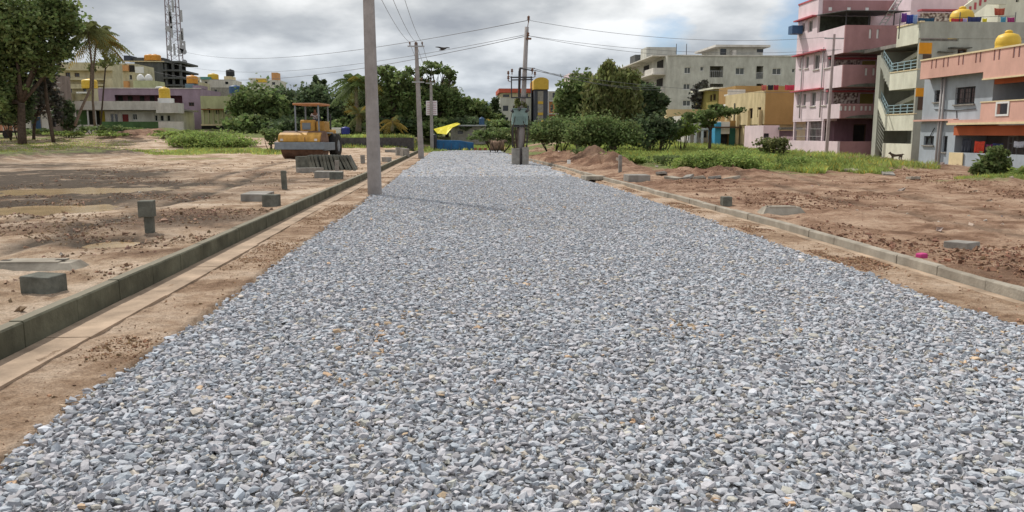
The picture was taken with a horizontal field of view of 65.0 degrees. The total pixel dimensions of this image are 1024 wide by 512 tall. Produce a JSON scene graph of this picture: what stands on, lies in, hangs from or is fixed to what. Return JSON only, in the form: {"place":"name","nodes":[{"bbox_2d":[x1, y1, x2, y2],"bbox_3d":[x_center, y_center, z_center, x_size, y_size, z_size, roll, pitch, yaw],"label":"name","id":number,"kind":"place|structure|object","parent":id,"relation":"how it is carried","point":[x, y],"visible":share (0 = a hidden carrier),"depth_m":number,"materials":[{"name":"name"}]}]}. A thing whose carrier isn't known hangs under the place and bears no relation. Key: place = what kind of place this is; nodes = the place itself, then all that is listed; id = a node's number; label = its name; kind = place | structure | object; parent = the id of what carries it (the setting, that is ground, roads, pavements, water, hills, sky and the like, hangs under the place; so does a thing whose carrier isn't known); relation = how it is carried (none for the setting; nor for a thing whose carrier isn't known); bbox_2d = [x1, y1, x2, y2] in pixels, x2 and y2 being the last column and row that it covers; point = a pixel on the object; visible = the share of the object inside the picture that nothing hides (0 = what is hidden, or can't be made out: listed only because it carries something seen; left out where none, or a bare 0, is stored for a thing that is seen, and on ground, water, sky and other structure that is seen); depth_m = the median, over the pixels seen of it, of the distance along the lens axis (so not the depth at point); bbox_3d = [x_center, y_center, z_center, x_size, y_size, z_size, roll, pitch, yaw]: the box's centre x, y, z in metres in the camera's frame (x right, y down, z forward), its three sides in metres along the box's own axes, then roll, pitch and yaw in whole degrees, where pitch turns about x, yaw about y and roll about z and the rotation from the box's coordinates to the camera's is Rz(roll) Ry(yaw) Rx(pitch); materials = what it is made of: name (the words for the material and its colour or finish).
{"place":"outdoors","nodes":[
{"label":"outdoors","id":0,"kind":"place"},
{"bbox_2d":[0,204,116,215],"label":"water","id":1,"kind":"structure","parent":0,"point":[42,210],"depth_m":16.92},
{"bbox_2d":[0,135,142,152],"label":"grass","id":2,"kind":"structure","parent":0,"point":[49,145],"depth_m":68.65,"materials":[{"name":"green plant"}]},
{"bbox_2d":[0,186,193,195],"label":"water","id":3,"kind":"structure","parent":0,"point":[48,192],"depth_m":22.76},
{"bbox_2d":[83,242,139,248],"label":"water","id":4,"kind":"structure","parent":0,"point":[110,245],"depth_m":11.38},
{"bbox_2d":[345,106,383,132],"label":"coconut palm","id":5,"kind":"object","parent":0,"point":[360,112],"visible":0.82,"depth_m":83.59,"materials":[{"name":"green plant"}]},
{"bbox_2d":[7,0,807,102],"label":"sky","id":6,"kind":"structure","parent":0,"point":[232,30],"materials":[{"name":"white"}]},
{"bbox_2d":[398,150,571,176],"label":"gravel","id":7,"kind":"structure","parent":0,"point":[478,163],"depth_m":40.84,"materials":[{"name":"grey gravel"}]},
{"bbox_2d":[0,128,1023,469],"bbox_3d":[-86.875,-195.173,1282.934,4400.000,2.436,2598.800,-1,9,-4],"label":"ground","id":8,"kind":"structure","parent":0,"point":[42,166],"depth_m":15.46,"materials":[{"name":"brown soil"}]},
{"bbox_2d":[0,79,39,139],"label":"tree","id":9,"kind":"object","parent":8,"relation":"on","point":[30,103],"visible":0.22,"depth_m":75.01,"materials":[{"name":"green plant"}]},
{"bbox_2d":[12,61,66,139],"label":"tree","id":10,"kind":"object","parent":8,"relation":"on","point":[57,100],"visible":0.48,"depth_m":78.03,"materials":[{"name":"brown plant"}]},
{"bbox_2d":[19,272,67,293],"bbox_3d":[-4.456,0.316,7.657,0.320,0.293,0.245,2,9,10],"label":"concrete block","id":11,"kind":"object","parent":8,"relation":"on","point":[42,283],"depth_m":7.55,"materials":[{"name":"grey concrete"}]},
{"bbox_2d":[32,49,55,142],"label":"slender tree","id":12,"kind":"object","parent":8,"relation":"on","point":[48,112],"visible":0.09,"depth_m":72.25,"materials":[{"name":"brown plant"}]},
{"bbox_2d":[0,258,88,270],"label":"concrete slab","id":13,"kind":"structure","parent":8,"relation":"on","point":[35,264],"depth_m":8.94,"materials":[{"name":"grey concrete"}]},
{"bbox_2d":[0,0,92,143],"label":"broadleaf tree","id":14,"kind":"object","parent":8,"relation":"on","point":[27,27],"visible":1,"depth_m":68.85,"materials":[{"name":"green plant"}]},
{"bbox_2d":[26,75,71,133],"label":"apartment house","id":15,"kind":"structure","parent":8,"relation":"on","point":[64,85],"depth_m":87.78,"materials":[{"name":"brown paint"}]},
{"bbox_2d":[50,99,83,136],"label":"shrub","id":16,"kind":"object","parent":8,"relation":"on","point":[69,110],"visible":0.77,"depth_m":81.84,"materials":[{"name":"green plant"}]},
{"bbox_2d":[26,124,144,134],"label":"shrub","id":17,"kind":"object","parent":8,"relation":"on","point":[83,129],"visible":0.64,"depth_m":85.52,"materials":[{"name":"green plant"}]},
{"bbox_2d":[58,62,123,102],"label":"apartment house","id":18,"kind":"structure","parent":8,"relation":"on","point":[78,72],"depth_m":111.79,"materials":[{"name":"yellow paint"}]},
{"bbox_2d":[70,21,119,125],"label":"coconut palm","id":19,"kind":"object","parent":8,"relation":"on","point":[92,30],"visible":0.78,"depth_m":75.40,"materials":[{"name":"green plant"}]},
{"bbox_2d":[68,25,133,125],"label":"coconut palm","id":20,"kind":"object","parent":8,"relation":"on","point":[114,44],"visible":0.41,"depth_m":79.56,"materials":[{"name":"green plant"}]},
{"bbox_2d":[87,28,121,124],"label":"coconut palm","id":21,"kind":"object","parent":8,"relation":"on","point":[104,63],"visible":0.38,"depth_m":85.27,"materials":[{"name":"green plant"}]},
{"bbox_2d":[74,98,197,132],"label":"house","id":22,"kind":"structure","parent":8,"relation":"on","point":[164,113],"depth_m":91.47,"materials":[{"name":"white paint"}]},
{"bbox_2d":[121,63,154,87],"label":"apartment house","id":23,"kind":"structure","parent":8,"relation":"on","point":[131,72],"depth_m":121.67,"materials":[{"name":"yellow paint"}]},
{"bbox_2d":[137,200,155,232],"bbox_3d":[-5.586,-0.580,12.316,0.216,0.540,0.200,-1,9,-9],"label":"marker post","id":24,"kind":"object","parent":8,"relation":"on","point":[147,210],"visible":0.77,"depth_m":12.22,"materials":[{"name":"concrete"}]},
{"bbox_2d":[133,74,164,87],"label":"house","id":25,"kind":"structure","parent":8,"relation":"on","point":[147,81],"depth_m":106.94,"materials":[{"name":"beige paint"}]},
{"bbox_2d":[98,84,220,128],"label":"house","id":26,"kind":"structure","parent":8,"relation":"on","point":[188,96],"depth_m":101.71,"materials":[{"name":"paint"}]},
{"bbox_2d":[124,55,198,87],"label":"apartment block","id":27,"kind":"structure","parent":8,"relation":"on","point":[169,68],"depth_m":133.72,"materials":[{"name":"concrete"}]},
{"bbox_2d":[164,0,186,61],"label":"telecom mast","id":28,"kind":"object","parent":8,"relation":"on","point":[181,49],"visible":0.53,"depth_m":141.10,"materials":[{"name":"metal"}]},
{"bbox_2d":[0,161,384,311],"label":"soil clods","id":29,"kind":"object","parent":8,"relation":"on","point":[84,234],"visible":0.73,"depth_m":14.32,"materials":[{"name":"brown soil"}]},
{"bbox_2d":[126,147,281,154],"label":"grass","id":30,"kind":"structure","parent":8,"relation":"on","point":[228,150],"depth_m":59.70,"materials":[{"name":"green plant"}]},
{"bbox_2d":[0,150,417,359],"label":"kerb","id":31,"kind":"structure","parent":8,"relation":"on","point":[17,334],"depth_m":8.38,"materials":[{"name":"grey concrete"}]},
{"bbox_2d":[0,158,417,444],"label":"soil clods","id":32,"kind":"object","parent":8,"relation":"on","point":[105,346],"visible":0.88,"depth_m":8.55,"materials":[{"name":"brown soil"}]},
{"bbox_2d":[155,129,262,147],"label":"shrub","id":33,"kind":"object","parent":8,"relation":"on","point":[202,139],"visible":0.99,"depth_m":66.33,"materials":[{"name":"green plant"}]},
{"bbox_2d":[0,151,424,389],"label":"gutter","id":34,"kind":"object","parent":8,"relation":"on","point":[18,365],"visible":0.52,"depth_m":7.86,"materials":[{"name":"concrete"}]},
{"bbox_2d":[200,96,235,130],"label":"house","id":35,"kind":"structure","parent":8,"relation":"on","point":[212,109],"depth_m":96.27,"materials":[{"name":"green paint"}]},
{"bbox_2d":[200,76,241,90],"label":"house","id":36,"kind":"structure","parent":8,"relation":"on","point":[227,81],"depth_m":151.53,"materials":[{"name":"white paint"}]},
{"bbox_2d":[215,112,273,132],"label":"shrub","id":37,"kind":"object","parent":8,"relation":"on","point":[242,122],"visible":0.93,"depth_m":87.40,"materials":[{"name":"green plant"}]},
{"bbox_2d":[240,191,273,201],"bbox_3d":[-5.923,-1.370,18.733,0.559,0.230,0.902,-1,9,-4],"label":"loose kerbstone","id":38,"kind":"object","parent":8,"relation":"on","point":[253,196],"visible":0.56,"depth_m":18.29,"materials":[{"name":"concrete"}]},
{"bbox_2d":[224,73,296,130],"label":"broadleaf tree","id":39,"kind":"object","parent":8,"relation":"on","point":[261,101],"visible":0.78,"depth_m":91.14,"materials":[{"name":"green plant"}]},
{"bbox_2d":[249,73,285,92],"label":"house","id":40,"kind":"structure","parent":8,"relation":"on","point":[273,82],"depth_m":168.55,"materials":[{"name":"white paint"}]},
{"bbox_2d":[256,127,282,149],"bbox_3d":[-17.998,-8.640,60.197,2.430,1.975,1.464,5,10,30],"label":"shrub","id":41,"kind":"object","parent":8,"relation":"on","point":[270,135],"visible":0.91,"depth_m":59.88,"materials":[{"name":"green plant"}]},
{"bbox_2d":[262,194,280,206],"bbox_3d":[-5.096,-1.137,17.027,0.309,0.334,0.283,1,9,5],"label":"concrete block","id":42,"kind":"object","parent":8,"relation":"on","point":[271,200],"depth_m":16.89,"materials":[{"name":"grey concrete"}]},
{"bbox_2d":[257,114,332,131],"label":"shrub","id":43,"kind":"object","parent":8,"relation":"on","point":[286,124],"visible":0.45,"depth_m":87.63,"materials":[{"name":"green plant"}]},
{"bbox_2d":[265,81,338,120],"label":"broadleaf tree","id":44,"kind":"object","parent":8,"relation":"on","point":[315,93],"visible":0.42,"depth_m":95.44,"materials":[{"name":"green plant"}]},
{"bbox_2d":[274,103,341,158],"bbox_3d":[-12.515,-7.747,49.896,3.030,3.340,4.550,0,9,3],"label":"road roller","id":45,"kind":"object","parent":8,"relation":"on","point":[314,137],"visible":0.96,"depth_m":48.31,"materials":[{"name":"yellow metal"}]},
{"bbox_2d":[321,114,365,132],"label":"shrub","id":46,"kind":"object","parent":8,"relation":"on","point":[342,121],"visible":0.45,"depth_m":88.99,"materials":[{"name":"green plant"}]},
{"bbox_2d":[324,87,365,130],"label":"broadleaf tree","id":47,"kind":"object","parent":8,"relation":"on","point":[339,112],"visible":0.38,"depth_m":94.35,"materials":[{"name":"green plant"}]},
{"bbox_2d":[328,73,382,120],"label":"coconut palm","id":48,"kind":"object","parent":8,"relation":"on","point":[350,82],"visible":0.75,"depth_m":88.77,"materials":[{"name":"green plant"}]},
{"bbox_2d":[363,0,381,195],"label":"utility pole","id":49,"kind":"object","parent":8,"relation":"on","point":[374,183],"visible":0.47,"depth_m":22.06,"materials":[{"name":"concrete"}]},
{"bbox_2d":[341,138,413,150],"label":"retaining wall","id":50,"kind":"structure","parent":8,"relation":"on","point":[408,143],"depth_m":68.33,"materials":[{"name":"concrete"}]},
{"bbox_2d":[363,116,416,134],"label":"shrub","id":51,"kind":"object","parent":8,"relation":"on","point":[405,122],"visible":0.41,"depth_m":88.77,"materials":[{"name":"green plant"}]},
{"bbox_2d":[379,115,407,133],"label":"banana plant","id":52,"kind":"object","parent":8,"relation":"on","point":[393,122],"visible":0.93,"depth_m":82.22,"materials":[{"name":"yellow plant"}]},
{"bbox_2d":[362,64,425,132],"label":"broadleaf tree","id":53,"kind":"object","parent":8,"relation":"on","point":[398,99],"visible":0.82,"depth_m":89.13,"materials":[{"name":"green plant"}]},
{"bbox_2d":[408,41,423,158],"bbox_3d":[-6.304,-10.141,53.364,1.100,7.948,0.366,-1,9,-4],"label":"utility pole","id":54,"kind":"object","parent":8,"relation":"on","point":[419,121],"visible":0.99,"depth_m":53.34,"materials":[{"name":"concrete"}]},
{"bbox_2d":[426,80,435,148],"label":"utility pole","id":55,"kind":"object","parent":8,"relation":"on","point":[431,120],"visible":0.98,"depth_m":76.76,"materials":[{"name":"concrete"}]},
{"bbox_2d":[409,116,453,136],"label":"shrub","id":56,"kind":"object","parent":8,"relation":"on","point":[440,122],"visible":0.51,"depth_m":89.51,"materials":[{"name":"green plant"}]},
{"bbox_2d":[339,133,525,151],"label":"grass","id":57,"kind":"structure","parent":8,"relation":"on","point":[399,135],"depth_m":69.75,"materials":[{"name":"green plant"}]},
{"bbox_2d":[401,60,469,137],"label":"raintree","id":58,"kind":"object","parent":8,"relation":"on","point":[441,92],"visible":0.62,"depth_m":93.14,"materials":[{"name":"green plant"}]},
{"bbox_2d":[436,140,473,149],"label":"water trough","id":59,"kind":"object","parent":8,"relation":"on","point":[450,144],"visible":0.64,"depth_m":79.94,"materials":[{"name":"blue plastic"}]},
{"bbox_2d":[451,125,485,143],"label":"shed","id":60,"kind":"structure","parent":8,"relation":"on","point":[457,133],"depth_m":88.83,"materials":[{"name":"concrete"}]},
{"bbox_2d":[450,114,491,131],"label":"shrub","id":61,"kind":"object","parent":8,"relation":"on","point":[470,120],"visible":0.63,"depth_m":89.38,"materials":[{"name":"green plant"}]},
{"bbox_2d":[449,95,501,122],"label":"broadleaf tree","id":62,"kind":"object","parent":8,"relation":"on","point":[476,107],"visible":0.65,"depth_m":93.85,"materials":[{"name":"green plant"}]},
{"bbox_2d":[466,124,516,151],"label":"shrub","id":63,"kind":"object","parent":8,"relation":"on","point":[500,134],"visible":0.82,"depth_m":71.06,"materials":[{"name":"green plant"}]},
{"bbox_2d":[496,88,530,120],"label":"apartment house","id":64,"kind":"structure","parent":8,"relation":"on","point":[506,102],"depth_m":118.24,"materials":[{"name":"paint"}]},
{"bbox_2d":[530,77,548,121],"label":"tower block","id":65,"kind":"structure","parent":8,"relation":"on","point":[539,99],"depth_m":116.48,"materials":[{"name":"stone"}]},
{"bbox_2d":[525,113,583,151],"bbox_3d":[3.229,-8.438,55.475,5.612,2.912,4.367,-1,9,-4],"label":"shrub","id":66,"kind":"object","parent":8,"relation":"on","point":[546,132],"visible":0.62,"depth_m":54.66,"materials":[{"name":"green plant"}]},
{"bbox_2d":[551,67,593,148],"bbox_3d":[5.354,-11.481,63.554,5.028,6.795,3.228,-4,10,-25],"label":"broadleaf tree","id":67,"kind":"object","parent":8,"relation":"on","point":[568,98],"visible":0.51,"depth_m":62.50,"materials":[{"name":"green plant"}]},
{"bbox_2d":[560,109,654,151],"bbox_3d":[6.105,-7.915,51.915,6.079,3.156,4.436,-1,9,-4],"label":"shrub","id":68,"kind":"object","parent":8,"relation":"on","point":[599,131],"visible":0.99,"depth_m":51.21,"materials":[{"name":"green plant"}]},
{"bbox_2d":[576,58,647,150],"bbox_3d":[7.334,-11.103,59.864,5.355,7.215,3.980,-1,9,-4],"label":"weeping tree","id":69,"kind":"object","parent":8,"relation":"on","point":[615,99],"visible":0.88,"depth_m":58.66,"materials":[{"name":"green plant"}]},
{"bbox_2d":[625,111,685,151],"bbox_3d":[9.913,-8.544,56.177,4.407,3.140,2.869,3,9,17],"label":"shrub","id":70,"kind":"object","parent":8,"relation":"on","point":[665,129],"visible":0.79,"depth_m":55.77,"materials":[{"name":"green plant"}]},
{"bbox_2d":[639,79,671,147],"bbox_3d":[11.100,-11.395,65.694,4.105,6.222,2.737,-1,9,-4],"label":"broadleaf tree","id":71,"kind":"object","parent":8,"relation":"on","point":[656,101],"visible":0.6,"depth_m":65.00,"materials":[{"name":"green plant"}]},
{"bbox_2d":[673,117,701,149],"bbox_3d":[12.886,-9.071,60.078,2.582,3.001,2.578,-1,9,-4],"label":"shrub","id":72,"kind":"object","parent":8,"relation":"on","point":[688,130],"visible":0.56,"depth_m":59.61,"materials":[{"name":"green plant"}]},
{"bbox_2d":[673,115,708,143],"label":"house","id":73,"kind":"structure","parent":8,"relation":"on","point":[701,137],"depth_m":75.70,"materials":[{"name":"white paint"}]},
{"bbox_2d":[664,87,725,121],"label":"house","id":74,"kind":"structure","parent":8,"relation":"on","point":[709,96],"depth_m":87.02,"materials":[{"name":"yellow paint"}]},
{"bbox_2d":[687,79,712,108],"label":"sparse tree","id":75,"kind":"object","parent":8,"relation":"on","point":[695,98],"visible":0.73,"depth_m":89.31,"materials":[{"name":"green plant"}]},
{"bbox_2d":[621,45,795,108],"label":"apartment block","id":76,"kind":"structure","parent":8,"relation":"on","point":[730,65],"depth_m":111.96,"materials":[{"name":"paint"}]},
{"bbox_2d":[678,103,746,148],"bbox_3d":[14.488,-9.232,58.550,5.046,3.820,2.757,-1,9,-4],"label":"flat topped tree","id":77,"kind":"object","parent":8,"relation":"on","point":[702,117],"visible":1,"depth_m":57.99,"materials":[{"name":"green plant"}]},
{"bbox_2d":[665,147,767,169],"bbox_3d":[8.445,-3.997,33.437,4.290,1.076,2.786,3,9,16],"label":"shrub","id":78,"kind":"object","parent":8,"relation":"on","point":[742,160],"visible":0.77,"depth_m":32.99,"materials":[{"name":"green plant"}]},
{"bbox_2d":[700,121,741,145],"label":"house","id":79,"kind":"structure","parent":8,"relation":"on","point":[723,132],"depth_m":72.72,"materials":[{"name":"blue paint"}]},
{"bbox_2d":[553,140,940,173],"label":"tall grass","id":80,"kind":"structure","parent":8,"relation":"on","point":[838,162],"depth_m":37.93,"materials":[{"name":"green plant"}]},
{"bbox_2d":[718,86,794,121],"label":"house","id":81,"kind":"structure","parent":8,"relation":"on","point":[724,92],"depth_m":78.24,"materials":[{"name":"paint"}]},
{"bbox_2d":[725,90,805,145],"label":"house","id":82,"kind":"structure","parent":8,"relation":"on","point":[762,107],"depth_m":67.24,"materials":[{"name":"yellow paint"}]},
{"bbox_2d":[751,136,791,153],"bbox_3d":[14.031,-5.725,42.884,1.912,1.531,2.202,-7,11,-40],"label":"shrub","id":83,"kind":"object","parent":8,"relation":"on","point":[780,143],"visible":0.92,"depth_m":42.59,"materials":[{"name":"green plant"}]},
{"bbox_2d":[744,125,802,148],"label":"house","id":84,"kind":"structure","parent":8,"relation":"on","point":[752,133],"depth_m":61.43,"materials":[{"name":"pink paint"}]},
{"bbox_2d":[529,159,1023,301],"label":"kerb","id":85,"kind":"structure","parent":8,"relation":"on","point":[1012,291],"depth_m":11.41,"materials":[{"name":"grey concrete"}]},
{"bbox_2d":[757,205,804,214],"bbox_3d":[5.420,-0.917,16.176,0.940,0.192,0.428,-1,9,-4],"label":"concrete slab","id":86,"kind":"object","parent":8,"relation":"on","point":[782,209],"visible":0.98,"depth_m":16.05,"materials":[{"name":"grey concrete"}]},
{"bbox_2d":[542,153,1023,324],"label":"soil clods","id":87,"kind":"object","parent":8,"relation":"on","point":[860,262],"visible":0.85,"depth_m":10.95,"materials":[{"name":"brown soil"}]},
{"bbox_2d":[550,166,1023,303],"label":"gutter","id":88,"kind":"object","parent":8,"relation":"on","point":[981,291],"visible":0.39,"depth_m":11.08,"materials":[{"name":"concrete"}]},
{"bbox_2d":[765,153,826,169],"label":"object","id":89,"kind":"object","parent":8,"relation":"on","point":[788,161],"visible":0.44,"depth_m":33.50,"materials":[{"name":"green plant"}]},
{"bbox_2d":[569,151,1023,277],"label":"soil clods","id":90,"kind":"object","parent":8,"relation":"on","point":[891,245],"visible":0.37,"depth_m":13.62,"materials":[{"name":"brown soil"}]},
{"bbox_2d":[824,34,843,152],"bbox_3d":[19.563,-9.583,49.363,1.200,7.851,0.127,-1,9,-4],"label":"utility pole","id":91,"kind":"object","parent":8,"relation":"on","point":[829,103],"visible":0.82,"depth_m":49.28,"materials":[{"name":"concrete"}]},
{"bbox_2d":[786,0,908,155],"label":"apartment house","id":92,"kind":"structure","parent":8,"relation":"on","point":[856,26],"depth_m":52.65,"materials":[{"name":"pink paint"}]},
{"bbox_2d":[853,124,865,140],"bbox_3d":[22.912,-7.712,53.182,0.900,2.000,0.090,-1,9,-4],"label":"door","id":93,"kind":"structure","parent":92,"relation":"in","point":[859,130],"depth_m":53.12,"materials":[{"name":"brown"}]},
{"bbox_2d":[892,0,967,38],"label":"apartment house","id":94,"kind":"structure","parent":8,"relation":"on","point":[940,10],"depth_m":51.28,"materials":[{"name":"pink paint"}]},
{"bbox_2d":[840,153,1023,179],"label":"grass","id":95,"kind":"structure","parent":8,"relation":"on","point":[1001,175],"depth_m":26.91,"materials":[{"name":"green plant"}]},
{"bbox_2d":[860,21,1023,160],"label":"apartment house","id":96,"kind":"structure","parent":8,"relation":"on","point":[898,99],"depth_m":44.60,"materials":[{"name":"paint"}]},
{"bbox_2d":[943,240,979,249],"bbox_3d":[6.333,-0.129,11.324,0.318,0.170,0.354,-5,10,-32],"label":"concrete fragment","id":97,"kind":"object","parent":8,"relation":"on","point":[962,244],"visible":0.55,"depth_m":11.22,"materials":[{"name":"grey concrete"}]},
{"bbox_2d":[913,43,1023,169],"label":"house","id":98,"kind":"structure","parent":8,"relation":"on","point":[977,95],"depth_m":35.41,"materials":[{"name":"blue paint"}]},
{"bbox_2d":[957,86,975,103],"bbox_3d":[20.414,-7.194,36.025,0.140,0.755,1.429,-1,9,-4],"label":"window","id":99,"kind":"structure","parent":98,"relation":"in","point":[965,95],"depth_m":36.09,"materials":[{"name":"metal"}]},
{"bbox_2d":[994,30,1021,47],"bbox_3d":[21.639,-9.030,35.110,1.000,1.628,0.990,-1,9,-4],"label":"water tank","id":100,"kind":"object","parent":98,"relation":"on","point":[1008,37],"visible":0.36,"depth_m":34.71,"materials":[{"name":"yellow plastic"}]},
{"bbox_2d":[968,144,1014,174],"bbox_3d":[18.189,-3.586,30.372,2.000,1.272,1.399,-5,10,-28],"label":"shrub","id":101,"kind":"object","parent":8,"relation":"on","point":[994,160],"visible":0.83,"depth_m":30.09,"materials":[{"name":"green plant"}]},
{"bbox_2d":[0,176,1023,511],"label":"road","id":102,"kind":"structure","parent":0,"point":[522,466],"depth_m":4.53,"materials":[{"name":"grey gravel"}]},
{"bbox_2d":[507,16,535,164],"bbox_3d":[0.504,-8.803,43.429,1.591,8.114,1.108,-1,9,-4],"label":"transformer pole","id":103,"kind":"object","parent":102,"relation":"on","point":[519,114],"visible":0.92,"depth_m":43.36,"materials":[{"name":"concrete"}]},
{"bbox_2d":[321,176,727,231],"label":"gravel","id":104,"kind":"structure","parent":0,"point":[521,193],"depth_m":18.51,"materials":[{"name":"grey gravel"}]},
{"bbox_2d":[964,0,1023,21],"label":"apartment house","id":105,"kind":"structure","parent":0,"point":[983,9],"depth_m":47.24,"materials":[{"name":"beige paint"}]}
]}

